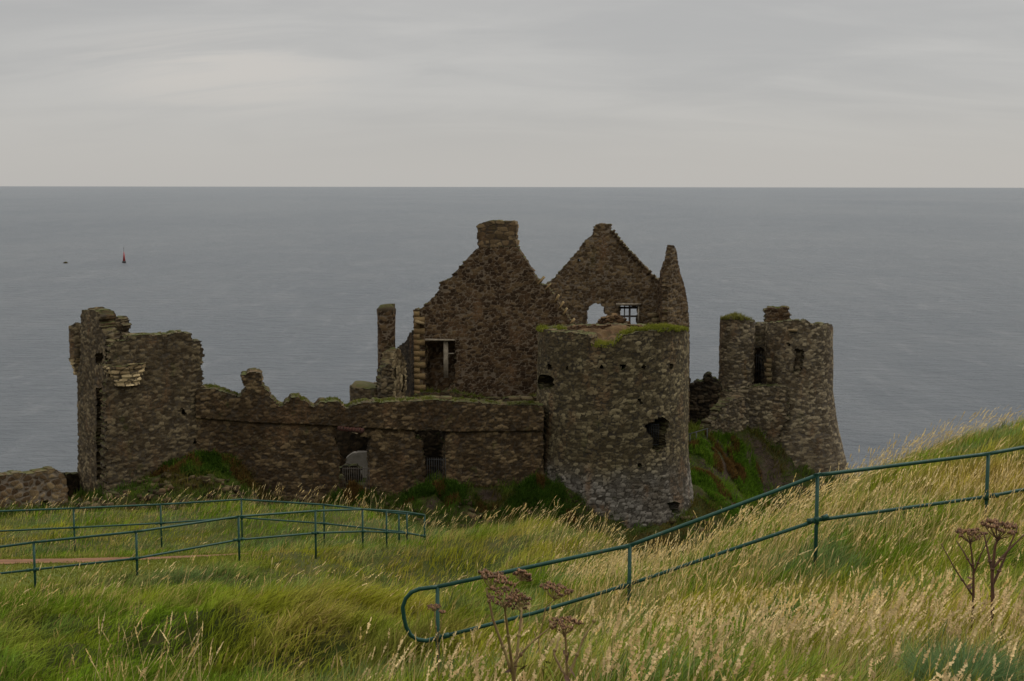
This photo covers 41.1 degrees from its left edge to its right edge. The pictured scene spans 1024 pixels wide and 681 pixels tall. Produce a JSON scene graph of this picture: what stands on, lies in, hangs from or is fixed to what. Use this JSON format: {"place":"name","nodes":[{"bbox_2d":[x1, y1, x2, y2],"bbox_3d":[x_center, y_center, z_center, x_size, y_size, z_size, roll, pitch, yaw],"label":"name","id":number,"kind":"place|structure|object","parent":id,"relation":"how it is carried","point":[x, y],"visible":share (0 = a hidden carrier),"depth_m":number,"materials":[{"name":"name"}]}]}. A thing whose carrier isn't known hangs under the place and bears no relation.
{"place":"outdoors","nodes":[
{"label":"outdoors","id":0,"kind":"place"},
{"bbox_2d":[0,553,246,563],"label":"path","id":1,"kind":"structure","parent":0,"point":[13,561],"depth_m":32.37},
{"bbox_2d":[0,552,247,588],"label":"lawn","id":2,"kind":"structure","parent":0,"point":[28,578],"depth_m":29.67,"materials":[{"name":"green plant"}]},
{"bbox_2d":[0,427,852,568],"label":"castle crag","id":3,"kind":"structure","parent":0,"point":[700,463],"depth_m":78.95,"materials":[{"name":"green plant"}]},
{"bbox_2d":[0,466,68,509],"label":"boundary wall","id":4,"kind":"structure","parent":3,"relation":"on","point":[45,484],"depth_m":69.99,"materials":[{"name":"stone"}]},
{"bbox_2d":[61,472,78,498],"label":"dark wall end","id":5,"kind":"structure","parent":3,"relation":"on","point":[72,478],"depth_m":78.15,"materials":[{"name":"black stone"}]},
{"bbox_2d":[69,307,204,494],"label":"gatehouse","id":6,"kind":"object","parent":3,"relation":"on","point":[136,401],"visible":0.8,"depth_m":75.66,"materials":[{"name":"brown stone"}]},
{"bbox_2d":[335,431,367,482],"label":"doorway","id":7,"kind":"structure","parent":3,"relation":"on","point":[352,447],"depth_m":91.25,"materials":[{"name":"black stone"}]},
{"bbox_2d":[349,381,376,433],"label":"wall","id":8,"kind":"structure","parent":3,"relation":"on","point":[362,389],"depth_m":87.33,"materials":[{"name":"brown stone"}]},
{"bbox_2d":[195,368,544,506],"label":"curtain wall","id":9,"kind":"structure","parent":3,"relation":"on","point":[289,442],"depth_m":78.47,"materials":[{"name":"brown stone"}]},
{"bbox_2d":[377,303,395,365],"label":"chimney stack","id":10,"kind":"object","parent":3,"relation":"on","point":[386,318],"visible":0.4,"depth_m":87.51,"materials":[{"name":"stone"}]},
{"bbox_2d":[375,347,407,398],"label":"ruined wall stub","id":11,"kind":"object","parent":3,"relation":"on","point":[391,378],"visible":0.54,"depth_m":87.13,"materials":[{"name":"stone"}]},
{"bbox_2d":[64,470,729,554],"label":"fallen rubble","id":12,"kind":"object","parent":3,"relation":"on","point":[207,478],"visible":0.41,"depth_m":73.71,"materials":[{"name":"stone"}]},
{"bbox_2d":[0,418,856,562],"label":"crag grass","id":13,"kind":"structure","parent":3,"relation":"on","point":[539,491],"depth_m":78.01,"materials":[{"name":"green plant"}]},
{"bbox_2d":[415,429,442,477],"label":"dark inner wall","id":14,"kind":"structure","parent":3,"relation":"on","point":[433,447],"depth_m":83.64,"materials":[{"name":"black stone"}]},
{"bbox_2d":[397,220,576,400],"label":"gabled house","id":15,"kind":"structure","parent":3,"relation":"on","point":[486,309],"depth_m":88.19,"materials":[{"name":"stone"}]},
{"bbox_2d":[546,223,659,324],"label":"gable","id":16,"kind":"structure","parent":3,"relation":"on","point":[609,271],"depth_m":96.61,"materials":[{"name":"stone"}]},
{"bbox_2d":[619,306,637,321],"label":"window frame","id":17,"kind":"structure","parent":16,"relation":"in","point":[624,307],"depth_m":96.92,"materials":[{"name":"black metal"}]},
{"bbox_2d":[536,322,693,528],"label":"round tower","id":18,"kind":"structure","parent":3,"relation":"on","point":[613,398],"depth_m":78.95,"materials":[{"name":"grey stone"}]},
{"bbox_2d":[647,245,689,423],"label":"side wall pinnacle","id":19,"kind":"object","parent":3,"relation":"on","point":[672,304],"visible":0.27,"depth_m":91.59,"materials":[{"name":"stone"}]},
{"bbox_2d":[688,428,707,440],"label":"walkway railing","id":20,"kind":"object","parent":3,"relation":"on","point":[696,433],"visible":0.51,"depth_m":89.29,"materials":[{"name":"metal"}]},
{"bbox_2d":[689,371,721,424],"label":"dark passage wall","id":21,"kind":"structure","parent":3,"relation":"on","point":[704,397],"depth_m":94.27,"materials":[{"name":"black stone"}]},
{"bbox_2d":[699,395,749,436],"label":"broken stub wall","id":22,"kind":"structure","parent":3,"relation":"on","point":[728,414],"depth_m":92.03,"materials":[{"name":"grey stone"}]},
{"bbox_2d":[717,305,848,481],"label":"sea tower","id":23,"kind":"structure","parent":3,"relation":"on","point":[776,368],"depth_m":93.83,"materials":[{"name":"grey stone"}]},
{"bbox_2d":[0,412,1023,680],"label":"headland ground","id":24,"kind":"structure","parent":0,"point":[156,639],"depth_m":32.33,"materials":[{"name":"green plant"}]},
{"bbox_2d":[0,498,421,552],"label":"green handrail","id":25,"kind":"object","parent":24,"relation":"on","point":[161,522],"visible":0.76,"depth_m":36.74,"materials":[{"name":"metal"}]},
{"bbox_2d":[0,508,425,586],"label":"green handrail","id":26,"kind":"object","parent":24,"relation":"on","point":[136,558],"visible":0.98,"depth_m":28.86,"materials":[{"name":"metal"}]},
{"bbox_2d":[427,603,445,679],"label":"dead hogweed","id":27,"kind":"object","parent":24,"relation":"on","point":[432,606],"visible":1,"depth_m":7.62,"materials":[{"name":"brown plant"}]},
{"bbox_2d":[0,405,1023,680],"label":"seed heads","id":28,"kind":"object","parent":24,"relation":"on","point":[876,611],"visible":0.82,"depth_m":11.50,"materials":[{"name":"beige plant"}]},
{"bbox_2d":[478,568,559,680],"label":"dead hogweed","id":29,"kind":"object","parent":24,"relation":"on","point":[509,603],"visible":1,"depth_m":4.04,"materials":[{"name":"brown plant"}]},
{"bbox_2d":[534,581,573,673],"bbox_3d":[0.151,1.226,5.481,0.181,0.537,0.135,2,7,20],"label":"dead hogweed","id":30,"kind":"object","parent":24,"relation":"on","point":[547,584],"visible":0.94,"depth_m":5.45,"materials":[{"name":"brown plant"}]},
{"bbox_2d":[549,615,595,680],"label":"dead hogweed","id":31,"kind":"object","parent":24,"relation":"on","point":[564,627],"visible":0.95,"depth_m":4.24,"materials":[{"name":"brown plant"}]},
{"bbox_2d":[401,445,1023,666],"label":"green handrail","id":32,"kind":"object","parent":24,"relation":"on","point":[816,519],"visible":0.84,"depth_m":16.53,"materials":[{"name":"metal"}]},
{"bbox_2d":[884,633,1023,680],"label":"sedge tussock","id":33,"kind":"object","parent":24,"relation":"on","point":[982,663],"visible":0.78,"depth_m":5.82,"materials":[{"name":"green plant"}]},
{"bbox_2d":[941,527,990,628],"bbox_3d":[2.714,1.501,8.247,0.264,0.762,0.181,6,9,44],"label":"dead hogweed","id":34,"kind":"object","parent":24,"relation":"on","point":[969,531],"visible":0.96,"depth_m":8.20,"materials":[{"name":"brown plant"}]},
{"bbox_2d":[980,517,1023,637],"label":"dead hogweed","id":35,"kind":"object","parent":24,"relation":"on","point":[996,524],"visible":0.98,"depth_m":8.00,"materials":[{"name":"brown plant"}]},
{"bbox_2d":[0,186,1023,475],"bbox_3d":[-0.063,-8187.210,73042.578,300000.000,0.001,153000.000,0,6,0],"label":"sea","id":36,"kind":"structure","parent":0,"point":[914,296],"depth_m":706.10,"materials":[{"name":"liquid"}]},
{"bbox_2d":[0,0,1023,187],"label":"sky","id":37,"kind":"structure","parent":0,"point":[136,93],"materials":[{"name":"grey"}]},
{"bbox_2d":[540,628,625,649],"bbox_3d":[0.565,2.642,11.412,1.218,0.625,1.192,0,6,0],"label":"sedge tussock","id":38,"kind":"object","parent":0,"point":[589,638],"visible":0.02,"depth_m":11.49,"materials":[{"name":"green plant"}]}
]}

